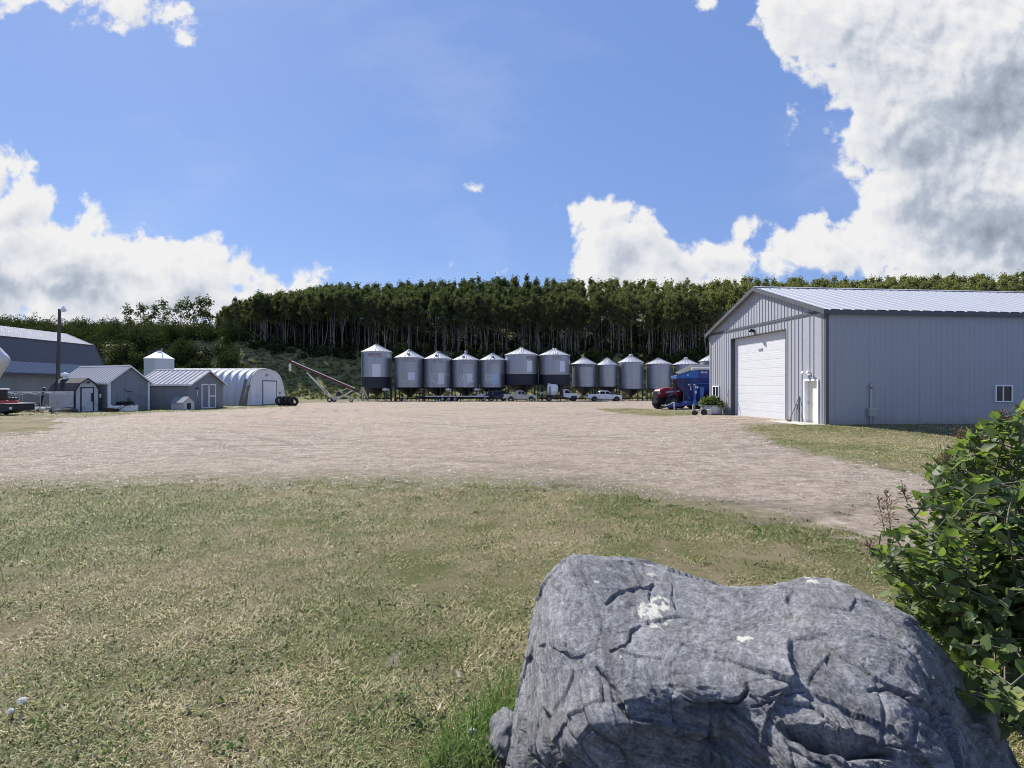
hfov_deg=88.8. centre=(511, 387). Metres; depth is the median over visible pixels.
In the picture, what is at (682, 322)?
aspen tree
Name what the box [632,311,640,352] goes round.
aspen tree
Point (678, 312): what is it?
aspen tree
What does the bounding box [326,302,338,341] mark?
aspen tree
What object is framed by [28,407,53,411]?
pen trough
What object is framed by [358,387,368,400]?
trestle stand
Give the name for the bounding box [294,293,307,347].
aspen tree
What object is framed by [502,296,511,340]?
aspen tree
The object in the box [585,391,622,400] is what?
pickup truck
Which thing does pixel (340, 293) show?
aspen tree
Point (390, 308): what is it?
aspen tree
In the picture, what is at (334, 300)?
aspen tree
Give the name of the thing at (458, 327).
aspen tree
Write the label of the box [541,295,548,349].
aspen tree
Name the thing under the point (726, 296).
aspen wood
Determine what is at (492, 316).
aspen tree
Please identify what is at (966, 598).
lilac bush
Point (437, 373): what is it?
grain bin
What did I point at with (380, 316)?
aspen tree
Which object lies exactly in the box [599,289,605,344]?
aspen tree
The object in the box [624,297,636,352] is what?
aspen tree
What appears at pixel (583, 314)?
aspen tree
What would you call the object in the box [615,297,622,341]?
aspen tree
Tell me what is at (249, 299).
aspen tree
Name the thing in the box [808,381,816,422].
entry door
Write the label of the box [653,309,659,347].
aspen tree
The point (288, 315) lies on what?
aspen tree
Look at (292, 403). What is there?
tyre
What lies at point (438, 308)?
aspen tree
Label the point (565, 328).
aspen tree
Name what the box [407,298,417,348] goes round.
aspen tree
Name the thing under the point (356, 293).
aspen tree
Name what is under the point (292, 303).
aspen tree
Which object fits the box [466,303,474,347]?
aspen tree
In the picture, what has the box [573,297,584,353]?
aspen tree
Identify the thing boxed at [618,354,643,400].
grain bin
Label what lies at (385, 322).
aspen tree
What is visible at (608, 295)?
aspen tree
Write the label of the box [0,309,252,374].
hillside brush
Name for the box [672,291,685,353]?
aspen tree
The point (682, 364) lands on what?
grain bin
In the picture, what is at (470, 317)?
aspen tree
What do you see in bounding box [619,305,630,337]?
aspen tree
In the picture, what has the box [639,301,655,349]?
aspen tree
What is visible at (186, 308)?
skyline tree
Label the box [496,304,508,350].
aspen tree
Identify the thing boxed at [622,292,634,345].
aspen tree
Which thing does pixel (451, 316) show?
aspen tree
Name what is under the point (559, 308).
aspen tree
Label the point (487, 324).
aspen tree
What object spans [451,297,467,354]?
aspen tree
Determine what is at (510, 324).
aspen tree
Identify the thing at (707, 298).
aspen tree
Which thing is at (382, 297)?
aspen tree
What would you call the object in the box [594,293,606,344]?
aspen tree
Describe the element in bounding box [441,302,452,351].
aspen tree
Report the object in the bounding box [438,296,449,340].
aspen tree
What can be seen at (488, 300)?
aspen tree
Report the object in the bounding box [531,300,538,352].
aspen tree
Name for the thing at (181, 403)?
dog house
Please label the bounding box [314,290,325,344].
aspen tree
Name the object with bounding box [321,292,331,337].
aspen tree
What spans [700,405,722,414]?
stock tank planter
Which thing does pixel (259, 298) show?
aspen tree
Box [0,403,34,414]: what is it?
trailer
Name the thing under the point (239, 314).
aspen tree
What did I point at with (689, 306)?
aspen tree
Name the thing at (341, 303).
aspen tree
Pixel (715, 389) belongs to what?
window
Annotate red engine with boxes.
[0,395,17,402]
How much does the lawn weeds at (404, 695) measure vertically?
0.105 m
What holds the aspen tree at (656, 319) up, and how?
on the hill
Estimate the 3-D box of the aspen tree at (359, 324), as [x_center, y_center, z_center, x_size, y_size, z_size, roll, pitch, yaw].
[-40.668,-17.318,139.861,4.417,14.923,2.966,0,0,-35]
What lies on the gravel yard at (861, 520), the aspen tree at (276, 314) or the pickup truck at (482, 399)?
the pickup truck at (482, 399)
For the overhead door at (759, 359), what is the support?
in the machine shop
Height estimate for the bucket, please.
0.370 m
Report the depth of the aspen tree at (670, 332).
134.56 m
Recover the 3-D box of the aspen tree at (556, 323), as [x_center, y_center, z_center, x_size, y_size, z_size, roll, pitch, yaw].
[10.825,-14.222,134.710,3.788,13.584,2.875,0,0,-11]
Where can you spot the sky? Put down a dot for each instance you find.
(151, 150)
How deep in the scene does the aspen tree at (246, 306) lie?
137.63 m
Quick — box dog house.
[169,396,195,409]
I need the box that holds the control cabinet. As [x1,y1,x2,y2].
[0,388,9,399]
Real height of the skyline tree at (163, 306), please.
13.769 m
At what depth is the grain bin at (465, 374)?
94.99 m
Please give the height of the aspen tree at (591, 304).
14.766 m
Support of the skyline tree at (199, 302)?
on the hill
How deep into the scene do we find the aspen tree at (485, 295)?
141.01 m
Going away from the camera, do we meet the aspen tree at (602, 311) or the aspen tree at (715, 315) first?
the aspen tree at (715, 315)
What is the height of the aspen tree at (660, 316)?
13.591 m
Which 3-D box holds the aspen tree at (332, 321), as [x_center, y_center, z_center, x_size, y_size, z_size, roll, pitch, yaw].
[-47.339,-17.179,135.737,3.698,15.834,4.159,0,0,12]
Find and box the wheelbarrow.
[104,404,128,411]
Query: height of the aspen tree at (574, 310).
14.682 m
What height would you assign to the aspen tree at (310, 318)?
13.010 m
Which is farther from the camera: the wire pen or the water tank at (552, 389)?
the water tank at (552, 389)
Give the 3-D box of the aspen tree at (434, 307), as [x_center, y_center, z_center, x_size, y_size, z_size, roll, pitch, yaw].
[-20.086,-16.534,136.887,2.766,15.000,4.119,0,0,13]
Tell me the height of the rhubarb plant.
0.924 m
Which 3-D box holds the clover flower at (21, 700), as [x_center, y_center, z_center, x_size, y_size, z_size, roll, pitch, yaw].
[-2.668,1.730,2.846,0.041,0.091,0.041,0,0,0]
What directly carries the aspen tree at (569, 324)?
on the hill
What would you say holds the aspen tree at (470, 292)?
on the hill
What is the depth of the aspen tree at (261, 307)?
133.01 m
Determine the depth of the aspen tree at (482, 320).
134.54 m
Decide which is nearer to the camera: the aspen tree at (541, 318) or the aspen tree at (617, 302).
the aspen tree at (541, 318)
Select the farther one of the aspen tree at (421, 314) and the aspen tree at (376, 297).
the aspen tree at (376, 297)
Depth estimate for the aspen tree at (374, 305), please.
133.59 m
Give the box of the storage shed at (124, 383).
[67,365,152,410]
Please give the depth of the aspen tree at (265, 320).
135.25 m
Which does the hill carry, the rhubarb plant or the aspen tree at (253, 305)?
the aspen tree at (253, 305)
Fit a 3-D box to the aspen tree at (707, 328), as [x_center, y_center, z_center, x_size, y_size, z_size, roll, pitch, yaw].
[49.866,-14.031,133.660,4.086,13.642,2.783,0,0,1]
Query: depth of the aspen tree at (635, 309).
136.85 m
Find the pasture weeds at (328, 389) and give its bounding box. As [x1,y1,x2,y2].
[236,340,700,399]
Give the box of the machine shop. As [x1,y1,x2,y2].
[704,286,1023,424]
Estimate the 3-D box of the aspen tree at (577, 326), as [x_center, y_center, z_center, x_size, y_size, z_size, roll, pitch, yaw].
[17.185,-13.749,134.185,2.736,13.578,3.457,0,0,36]
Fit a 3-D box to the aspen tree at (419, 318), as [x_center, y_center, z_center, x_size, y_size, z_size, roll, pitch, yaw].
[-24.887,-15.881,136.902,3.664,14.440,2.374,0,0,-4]
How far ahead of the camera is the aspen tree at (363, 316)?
133.09 m
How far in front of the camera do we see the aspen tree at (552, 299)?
137.84 m
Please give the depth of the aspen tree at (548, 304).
134.51 m
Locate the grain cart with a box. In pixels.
[660,365,709,410]
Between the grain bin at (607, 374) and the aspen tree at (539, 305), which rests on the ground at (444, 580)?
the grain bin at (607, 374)
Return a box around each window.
[712,386,718,397]
[994,385,1012,401]
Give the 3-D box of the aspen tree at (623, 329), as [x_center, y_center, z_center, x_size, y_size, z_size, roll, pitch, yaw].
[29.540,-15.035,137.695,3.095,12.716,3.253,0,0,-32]
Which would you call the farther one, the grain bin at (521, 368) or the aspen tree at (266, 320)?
the aspen tree at (266, 320)
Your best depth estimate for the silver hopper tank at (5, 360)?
36.19 m
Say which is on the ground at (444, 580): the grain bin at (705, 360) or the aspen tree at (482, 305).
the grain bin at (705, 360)
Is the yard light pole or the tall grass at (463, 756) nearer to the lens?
the tall grass at (463, 756)
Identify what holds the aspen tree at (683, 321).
on the hill
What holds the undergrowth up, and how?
on the hill
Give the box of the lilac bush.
[855,399,1023,741]
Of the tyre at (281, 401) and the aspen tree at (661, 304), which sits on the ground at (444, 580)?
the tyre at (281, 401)
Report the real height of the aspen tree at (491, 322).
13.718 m
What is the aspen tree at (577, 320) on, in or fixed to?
on the hill
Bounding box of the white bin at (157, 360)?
[143,348,174,375]
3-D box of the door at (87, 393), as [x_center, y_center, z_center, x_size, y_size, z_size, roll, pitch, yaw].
[-36.817,1.035,45.352,0.054,2.020,0.860,0,0,22]
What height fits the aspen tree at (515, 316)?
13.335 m
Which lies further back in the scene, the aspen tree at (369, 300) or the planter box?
the aspen tree at (369, 300)
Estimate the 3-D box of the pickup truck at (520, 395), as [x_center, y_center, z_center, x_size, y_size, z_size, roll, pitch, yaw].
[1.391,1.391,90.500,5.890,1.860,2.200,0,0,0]
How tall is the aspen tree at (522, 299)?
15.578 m
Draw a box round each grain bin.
[361,344,392,400]
[394,349,423,400]
[424,351,451,400]
[452,351,479,400]
[479,353,505,400]
[505,347,537,400]
[538,348,570,400]
[571,357,596,400]
[596,358,617,400]
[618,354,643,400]
[645,358,671,399]
[672,357,699,374]
[698,354,709,364]
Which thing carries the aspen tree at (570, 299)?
on the hill
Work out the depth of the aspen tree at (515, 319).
137.38 m
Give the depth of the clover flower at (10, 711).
2.79 m
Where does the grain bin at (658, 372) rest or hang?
on the ground at (444, 580)
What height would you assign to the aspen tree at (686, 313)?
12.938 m
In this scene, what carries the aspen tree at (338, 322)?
on the hill
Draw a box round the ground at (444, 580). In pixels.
[0,400,1023,767]
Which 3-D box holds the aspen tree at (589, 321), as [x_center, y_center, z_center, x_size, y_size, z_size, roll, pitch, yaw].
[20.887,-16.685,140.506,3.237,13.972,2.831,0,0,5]
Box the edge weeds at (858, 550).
[5,464,904,563]
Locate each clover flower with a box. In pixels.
[6,708,14,718]
[16,697,26,708]
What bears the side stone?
on the ground at (444, 580)
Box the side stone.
[488,707,511,767]
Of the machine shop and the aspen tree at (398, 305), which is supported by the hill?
the aspen tree at (398, 305)
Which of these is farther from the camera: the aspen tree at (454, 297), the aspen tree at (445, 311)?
the aspen tree at (454, 297)
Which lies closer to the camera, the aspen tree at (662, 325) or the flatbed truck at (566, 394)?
the flatbed truck at (566, 394)
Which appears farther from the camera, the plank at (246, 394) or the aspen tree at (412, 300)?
the aspen tree at (412, 300)
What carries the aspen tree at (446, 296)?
on the hill
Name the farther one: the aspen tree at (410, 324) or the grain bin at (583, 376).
the aspen tree at (410, 324)
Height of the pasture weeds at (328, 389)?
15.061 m
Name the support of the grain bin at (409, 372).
on the ground at (444, 580)
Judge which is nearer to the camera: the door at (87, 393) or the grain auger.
the door at (87, 393)
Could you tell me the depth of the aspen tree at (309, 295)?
133.21 m
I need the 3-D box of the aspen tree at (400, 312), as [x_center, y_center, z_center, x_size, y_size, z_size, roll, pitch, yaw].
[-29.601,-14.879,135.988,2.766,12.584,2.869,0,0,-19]
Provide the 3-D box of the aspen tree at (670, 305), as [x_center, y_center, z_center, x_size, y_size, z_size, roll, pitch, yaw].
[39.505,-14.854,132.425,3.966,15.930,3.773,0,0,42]
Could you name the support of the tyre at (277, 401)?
on the ground at (444, 580)
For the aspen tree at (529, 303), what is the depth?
133.02 m
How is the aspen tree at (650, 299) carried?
on the hill
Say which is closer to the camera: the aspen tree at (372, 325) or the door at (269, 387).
the door at (269, 387)
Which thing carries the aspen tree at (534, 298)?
on the hill
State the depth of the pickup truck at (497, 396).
92.64 m
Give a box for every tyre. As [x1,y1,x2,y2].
[275,396,283,405]
[279,396,288,405]
[284,396,293,405]
[288,397,298,405]
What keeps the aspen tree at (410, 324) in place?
on the hill
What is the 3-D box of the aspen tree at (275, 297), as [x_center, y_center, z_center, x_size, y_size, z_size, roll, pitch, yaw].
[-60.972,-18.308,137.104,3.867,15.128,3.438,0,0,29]
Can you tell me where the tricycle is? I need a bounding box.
[692,405,706,414]
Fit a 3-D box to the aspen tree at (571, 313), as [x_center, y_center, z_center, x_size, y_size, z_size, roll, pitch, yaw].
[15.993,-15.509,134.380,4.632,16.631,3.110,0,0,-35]
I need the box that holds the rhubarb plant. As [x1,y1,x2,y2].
[697,395,724,406]
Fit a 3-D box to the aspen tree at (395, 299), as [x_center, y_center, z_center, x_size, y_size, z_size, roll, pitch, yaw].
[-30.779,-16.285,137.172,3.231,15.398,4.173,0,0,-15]
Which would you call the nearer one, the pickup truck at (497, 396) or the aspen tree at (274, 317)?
the pickup truck at (497, 396)
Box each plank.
[39,387,45,405]
[238,379,247,405]
[241,385,250,405]
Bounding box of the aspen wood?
[215,269,1023,350]
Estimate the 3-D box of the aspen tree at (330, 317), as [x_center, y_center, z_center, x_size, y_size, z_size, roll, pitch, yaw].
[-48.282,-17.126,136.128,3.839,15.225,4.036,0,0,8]
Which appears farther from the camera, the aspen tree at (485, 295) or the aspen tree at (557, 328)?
the aspen tree at (485, 295)
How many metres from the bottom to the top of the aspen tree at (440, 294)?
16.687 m
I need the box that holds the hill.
[100,320,706,399]
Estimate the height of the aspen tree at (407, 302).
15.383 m
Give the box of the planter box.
[110,405,137,411]
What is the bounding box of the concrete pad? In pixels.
[773,420,825,424]
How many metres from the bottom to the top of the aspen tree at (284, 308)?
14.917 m
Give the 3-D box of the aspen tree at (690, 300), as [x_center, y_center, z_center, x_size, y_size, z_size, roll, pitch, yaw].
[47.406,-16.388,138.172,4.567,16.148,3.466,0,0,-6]
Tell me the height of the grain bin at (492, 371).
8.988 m
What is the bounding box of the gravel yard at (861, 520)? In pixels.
[0,400,941,561]
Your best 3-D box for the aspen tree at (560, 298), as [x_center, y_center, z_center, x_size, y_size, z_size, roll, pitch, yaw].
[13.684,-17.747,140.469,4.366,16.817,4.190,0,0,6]
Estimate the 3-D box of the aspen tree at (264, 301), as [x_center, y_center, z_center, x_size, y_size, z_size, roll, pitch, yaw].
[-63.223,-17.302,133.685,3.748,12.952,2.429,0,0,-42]
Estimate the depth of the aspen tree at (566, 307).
133.96 m
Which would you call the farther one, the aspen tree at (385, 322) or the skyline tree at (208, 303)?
the skyline tree at (208, 303)
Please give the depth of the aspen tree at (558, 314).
134.10 m
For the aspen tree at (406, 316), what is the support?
on the hill
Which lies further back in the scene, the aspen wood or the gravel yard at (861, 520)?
the aspen wood
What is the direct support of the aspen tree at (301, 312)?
on the hill
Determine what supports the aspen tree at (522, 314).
on the hill
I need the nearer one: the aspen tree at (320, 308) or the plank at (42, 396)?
the plank at (42, 396)
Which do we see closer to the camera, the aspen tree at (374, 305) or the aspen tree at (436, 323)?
the aspen tree at (374, 305)
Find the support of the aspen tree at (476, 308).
on the hill
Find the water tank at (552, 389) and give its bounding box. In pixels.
[547,384,557,394]
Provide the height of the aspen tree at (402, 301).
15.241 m
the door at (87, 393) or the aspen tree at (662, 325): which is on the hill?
the aspen tree at (662, 325)
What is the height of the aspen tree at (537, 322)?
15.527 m
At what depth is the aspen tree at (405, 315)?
135.70 m
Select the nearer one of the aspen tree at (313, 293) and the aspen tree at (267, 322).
the aspen tree at (267, 322)
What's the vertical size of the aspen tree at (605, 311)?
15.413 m
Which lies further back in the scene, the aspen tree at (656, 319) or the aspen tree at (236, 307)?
the aspen tree at (656, 319)
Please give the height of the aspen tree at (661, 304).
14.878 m
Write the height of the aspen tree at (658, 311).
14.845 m
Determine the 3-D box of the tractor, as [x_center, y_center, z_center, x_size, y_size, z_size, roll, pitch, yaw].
[16.169,0.513,51.959,5.122,3.244,2.730,0,0,-27]
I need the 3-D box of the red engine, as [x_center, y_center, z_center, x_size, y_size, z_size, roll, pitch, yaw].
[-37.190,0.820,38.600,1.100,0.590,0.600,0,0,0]
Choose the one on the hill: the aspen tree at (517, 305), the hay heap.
the aspen tree at (517, 305)
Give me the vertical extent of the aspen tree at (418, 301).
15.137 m
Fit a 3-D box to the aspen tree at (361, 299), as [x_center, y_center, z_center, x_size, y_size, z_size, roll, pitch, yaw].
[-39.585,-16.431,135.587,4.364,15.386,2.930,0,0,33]
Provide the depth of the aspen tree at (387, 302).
136.26 m
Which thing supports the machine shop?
on the ground at (444, 580)
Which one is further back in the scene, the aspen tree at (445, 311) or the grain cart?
the aspen tree at (445, 311)
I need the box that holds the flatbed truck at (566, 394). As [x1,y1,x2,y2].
[538,389,579,400]
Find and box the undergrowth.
[225,308,724,362]
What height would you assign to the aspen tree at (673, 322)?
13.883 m
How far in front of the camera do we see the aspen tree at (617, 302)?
137.74 m
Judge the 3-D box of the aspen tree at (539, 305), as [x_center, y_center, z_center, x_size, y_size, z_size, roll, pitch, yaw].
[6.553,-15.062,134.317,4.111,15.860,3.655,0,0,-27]
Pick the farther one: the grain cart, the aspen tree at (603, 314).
the aspen tree at (603, 314)
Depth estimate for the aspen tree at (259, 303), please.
134.81 m
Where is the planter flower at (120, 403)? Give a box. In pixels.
[114,395,134,405]
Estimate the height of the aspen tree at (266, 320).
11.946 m
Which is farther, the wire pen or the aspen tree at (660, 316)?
the aspen tree at (660, 316)
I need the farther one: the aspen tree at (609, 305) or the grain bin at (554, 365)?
the aspen tree at (609, 305)
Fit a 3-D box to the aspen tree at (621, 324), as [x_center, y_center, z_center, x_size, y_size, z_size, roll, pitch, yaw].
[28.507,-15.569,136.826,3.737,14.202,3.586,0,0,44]
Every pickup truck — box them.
[476,392,503,400]
[484,391,513,400]
[503,391,536,400]
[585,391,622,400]
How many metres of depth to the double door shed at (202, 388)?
52.40 m
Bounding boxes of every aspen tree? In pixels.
[223,307,229,326]
[225,305,233,319]
[231,302,240,319]
[232,296,239,320]
[237,304,243,329]
[240,300,250,330]
[247,296,252,330]
[248,294,256,340]
[252,301,261,342]
[253,293,265,339]
[256,302,266,340]
[257,291,265,333]
[257,295,272,343]
[262,293,272,339]
[262,309,270,339]
[263,302,271,338]
[265,294,278,341]
[271,301,277,336]
[271,305,280,339]
[272,289,284,341]
[273,299,282,337]
[274,292,287,340]
[276,297,288,345]
[278,294,292,340]
[286,307,294,342]
[288,297,294,337]
[289,296,298,317]
[292,302,302,344]
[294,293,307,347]
[297,301,307,351]
[301,302,309,342]
[302,290,316,349]
[304,301,313,345]
[308,290,315,338]
[312,304,324,345]
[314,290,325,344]
[317,298,323,345]
[320,294,335,346]
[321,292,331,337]
[323,292,336,350]
[324,292,334,350]
[325,292,341,347]
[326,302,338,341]
[333,304,345,344]
[334,289,349,333]
[334,298,348,350]
[341,290,353,346]
[346,301,360,355]
[348,293,355,346]
[348,306,361,343]
[351,289,363,351]
[352,295,365,352]
[357,295,365,344]
[359,305,371,345]
[361,297,372,347]
[364,295,375,346]
[366,300,381,344]
[367,310,377,345]
[370,294,379,339]
[372,292,379,343]
[377,292,388,335]
[377,300,385,343]
[381,300,390,347]
[384,298,394,347]
[385,301,395,347]
[389,297,399,348]
[391,300,403,330]
[393,308,402,349]
[398,298,404,346]
[400,299,407,350]
[402,297,414,348]
[402,303,417,348]
[404,309,414,347]
[406,296,416,346]
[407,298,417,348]
[410,297,423,347]
[414,305,421,350]
[418,308,428,355]
[427,297,437,346]
[429,310,439,342]
[430,296,438,351]
[434,301,445,351]
[437,290,447,349]
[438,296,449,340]
[439,305,450,353]
[440,291,452,351]
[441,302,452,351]
[446,302,453,339]
[449,293,458,350]
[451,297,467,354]
[453,305,461,350]
[457,307,466,349]
[459,303,473,342]
[460,297,474,352]
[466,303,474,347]
[467,288,475,320]
[468,301,477,349]
[472,292,484,351]
[472,292,489,351]
[477,306,486,355]
[482,311,492,349]
[483,290,489,340]
[485,292,494,346]
[485,303,493,344]
[488,309,499,352]
[494,304,505,322]
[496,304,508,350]
[497,305,505,354]
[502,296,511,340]
[504,305,513,349]
[505,309,513,349]
[510,300,519,345]
[510,305,519,349]
[512,299,528,345]
[516,295,527,344]
[517,302,528,347]
[523,296,531,344]
[524,300,536,350]
[529,293,546,352]
[529,296,542,349]
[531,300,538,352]
[532,299,545,353]
[536,311,548,352]
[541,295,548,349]
[543,297,552,350]
[546,293,556,345]
[547,305,555,347]
[547,307,558,343]
[554,305,562,346]
[554,311,563,345]
[555,291,566,346]
[556,295,563,344]
[556,304,567,350]
[559,302,568,348]
[561,298,570,352]
[562,293,573,351]
[564,310,574,349]
[566,301,578,354]
[568,295,582,354]
[570,315,581,349]
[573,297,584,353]
[575,309,584,352]
[579,301,588,352]
[581,297,590,346]
[586,300,592,343]
[587,304,599,356]
[589,299,600,348]
[590,310,601,351]
[592,288,604,350]
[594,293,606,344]
[595,295,607,353]
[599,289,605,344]
[600,289,610,342]
[603,294,609,346]
[604,297,618,351]
[607,297,616,348]
[610,298,621,347]
[613,304,626,356]
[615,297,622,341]
[616,302,626,350]
[617,319,629,349]
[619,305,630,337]
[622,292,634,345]
[622,292,640,328]
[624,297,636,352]
[630,293,636,336]
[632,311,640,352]
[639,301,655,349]
[644,296,652,348]
[644,302,655,353]
[645,300,658,347]
[645,311,654,352]
[653,300,666,343]
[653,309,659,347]
[656,298,666,345]
[657,306,666,350]
[658,305,671,354]
[660,298,677,353]
[664,292,673,347]
[664,314,674,356]
[669,304,680,351]
[669,307,680,353]
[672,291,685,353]
[675,307,686,326]
[679,308,688,343]
[681,310,694,352]
[684,299,700,348]
[685,294,698,348]
[685,306,693,346]
[688,293,697,348]
[691,302,700,347]
[698,292,714,350]
[698,298,713,353]
[700,308,712,355]
[706,305,721,325]
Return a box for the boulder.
[505,554,1020,767]
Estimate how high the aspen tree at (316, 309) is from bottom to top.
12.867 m
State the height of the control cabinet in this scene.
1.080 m
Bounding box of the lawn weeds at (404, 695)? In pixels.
[0,485,923,767]
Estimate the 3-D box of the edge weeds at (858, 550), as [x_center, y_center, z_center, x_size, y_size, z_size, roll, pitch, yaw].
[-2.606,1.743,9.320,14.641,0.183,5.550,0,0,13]
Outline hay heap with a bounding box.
[59,407,78,411]
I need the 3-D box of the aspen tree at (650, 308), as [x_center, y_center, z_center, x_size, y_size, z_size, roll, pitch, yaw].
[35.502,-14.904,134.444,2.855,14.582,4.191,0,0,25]
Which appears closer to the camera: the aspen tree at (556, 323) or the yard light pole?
the yard light pole
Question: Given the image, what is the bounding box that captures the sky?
[0,0,1023,327]
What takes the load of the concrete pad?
on the gravel yard at (861, 520)
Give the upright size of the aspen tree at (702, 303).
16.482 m
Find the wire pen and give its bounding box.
[8,391,80,411]
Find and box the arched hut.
[174,368,284,404]
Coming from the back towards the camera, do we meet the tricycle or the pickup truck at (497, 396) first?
the pickup truck at (497, 396)
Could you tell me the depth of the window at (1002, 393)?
26.27 m
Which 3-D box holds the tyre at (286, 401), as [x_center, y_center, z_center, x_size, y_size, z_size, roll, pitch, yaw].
[-26.873,1.573,63.000,0.400,1.150,1.170,-23,-11,28]
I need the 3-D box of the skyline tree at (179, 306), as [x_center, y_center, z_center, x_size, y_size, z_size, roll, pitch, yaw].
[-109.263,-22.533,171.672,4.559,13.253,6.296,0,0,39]
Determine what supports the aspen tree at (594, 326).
on the hill
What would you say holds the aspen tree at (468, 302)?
on the hill
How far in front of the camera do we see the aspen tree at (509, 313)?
133.40 m
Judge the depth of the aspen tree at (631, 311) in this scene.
139.85 m
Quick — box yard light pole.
[56,306,66,380]
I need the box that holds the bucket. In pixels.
[707,409,711,414]
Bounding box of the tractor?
[652,379,691,409]
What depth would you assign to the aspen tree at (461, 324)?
133.29 m
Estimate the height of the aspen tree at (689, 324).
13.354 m
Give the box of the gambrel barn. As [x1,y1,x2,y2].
[0,326,103,408]
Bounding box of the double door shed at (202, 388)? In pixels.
[145,369,227,408]
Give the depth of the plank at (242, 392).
62.90 m
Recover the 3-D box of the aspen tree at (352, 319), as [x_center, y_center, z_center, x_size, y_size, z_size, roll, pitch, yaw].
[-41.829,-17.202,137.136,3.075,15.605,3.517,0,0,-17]
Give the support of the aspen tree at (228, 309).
on the hill
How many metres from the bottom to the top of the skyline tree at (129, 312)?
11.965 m
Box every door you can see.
[82,388,92,411]
[201,384,215,408]
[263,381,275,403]
[735,331,784,419]
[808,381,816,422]
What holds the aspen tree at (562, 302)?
on the hill
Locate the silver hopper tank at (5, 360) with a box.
[0,348,10,377]
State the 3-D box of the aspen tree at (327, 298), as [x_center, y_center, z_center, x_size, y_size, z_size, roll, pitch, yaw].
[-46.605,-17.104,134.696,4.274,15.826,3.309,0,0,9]
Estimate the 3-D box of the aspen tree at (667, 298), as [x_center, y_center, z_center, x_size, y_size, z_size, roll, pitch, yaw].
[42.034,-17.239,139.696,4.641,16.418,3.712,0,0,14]
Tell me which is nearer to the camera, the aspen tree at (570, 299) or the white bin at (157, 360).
the white bin at (157, 360)
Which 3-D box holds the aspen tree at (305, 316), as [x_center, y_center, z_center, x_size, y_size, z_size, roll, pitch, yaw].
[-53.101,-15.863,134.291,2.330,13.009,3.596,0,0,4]
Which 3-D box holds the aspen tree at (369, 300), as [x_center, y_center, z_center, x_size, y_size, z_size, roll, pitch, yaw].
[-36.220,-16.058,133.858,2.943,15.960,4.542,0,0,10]
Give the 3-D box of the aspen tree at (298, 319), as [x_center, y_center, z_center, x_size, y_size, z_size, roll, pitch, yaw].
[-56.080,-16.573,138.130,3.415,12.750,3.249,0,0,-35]
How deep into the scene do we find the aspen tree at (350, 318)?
137.90 m
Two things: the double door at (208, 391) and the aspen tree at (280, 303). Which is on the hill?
the aspen tree at (280, 303)
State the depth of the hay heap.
43.60 m
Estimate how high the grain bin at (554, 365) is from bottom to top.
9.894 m
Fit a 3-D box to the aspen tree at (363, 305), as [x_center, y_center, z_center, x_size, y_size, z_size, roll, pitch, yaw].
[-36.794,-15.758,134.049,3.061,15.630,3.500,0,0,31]
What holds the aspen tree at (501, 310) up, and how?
on the hill
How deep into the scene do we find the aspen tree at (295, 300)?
137.05 m
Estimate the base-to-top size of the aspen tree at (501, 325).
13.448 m
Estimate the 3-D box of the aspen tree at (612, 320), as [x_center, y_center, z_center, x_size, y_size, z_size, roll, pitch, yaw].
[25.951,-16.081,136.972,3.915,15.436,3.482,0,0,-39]
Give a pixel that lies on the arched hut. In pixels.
(267, 386)
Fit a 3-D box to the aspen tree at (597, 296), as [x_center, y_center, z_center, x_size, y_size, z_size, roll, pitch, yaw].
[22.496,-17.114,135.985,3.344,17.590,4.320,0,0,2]
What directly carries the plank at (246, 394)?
on the gravel yard at (861, 520)
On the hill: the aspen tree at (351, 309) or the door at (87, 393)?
the aspen tree at (351, 309)
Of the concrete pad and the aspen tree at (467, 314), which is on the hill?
the aspen tree at (467, 314)
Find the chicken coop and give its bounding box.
[48,373,100,411]
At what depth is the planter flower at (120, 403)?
45.32 m
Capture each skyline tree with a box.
[120,302,137,328]
[133,302,148,321]
[145,300,160,324]
[152,297,171,323]
[168,299,186,323]
[181,296,198,323]
[192,296,215,322]
[200,293,214,325]
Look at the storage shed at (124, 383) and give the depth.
48.16 m
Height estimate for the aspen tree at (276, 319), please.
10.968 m
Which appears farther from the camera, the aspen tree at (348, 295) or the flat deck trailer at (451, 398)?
the aspen tree at (348, 295)
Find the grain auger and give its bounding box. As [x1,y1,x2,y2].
[288,359,361,401]
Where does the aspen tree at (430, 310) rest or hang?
on the hill
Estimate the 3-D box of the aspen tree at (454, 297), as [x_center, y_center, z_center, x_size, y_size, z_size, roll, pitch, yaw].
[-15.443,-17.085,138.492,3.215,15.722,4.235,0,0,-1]
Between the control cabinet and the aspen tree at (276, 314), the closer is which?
the control cabinet
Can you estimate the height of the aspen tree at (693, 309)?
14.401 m
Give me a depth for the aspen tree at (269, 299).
134.95 m
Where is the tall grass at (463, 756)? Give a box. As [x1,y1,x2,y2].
[400,649,519,767]
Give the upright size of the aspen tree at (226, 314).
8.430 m
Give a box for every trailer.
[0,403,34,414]
[417,390,501,400]
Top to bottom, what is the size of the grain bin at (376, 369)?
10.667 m
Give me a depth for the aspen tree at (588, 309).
139.02 m

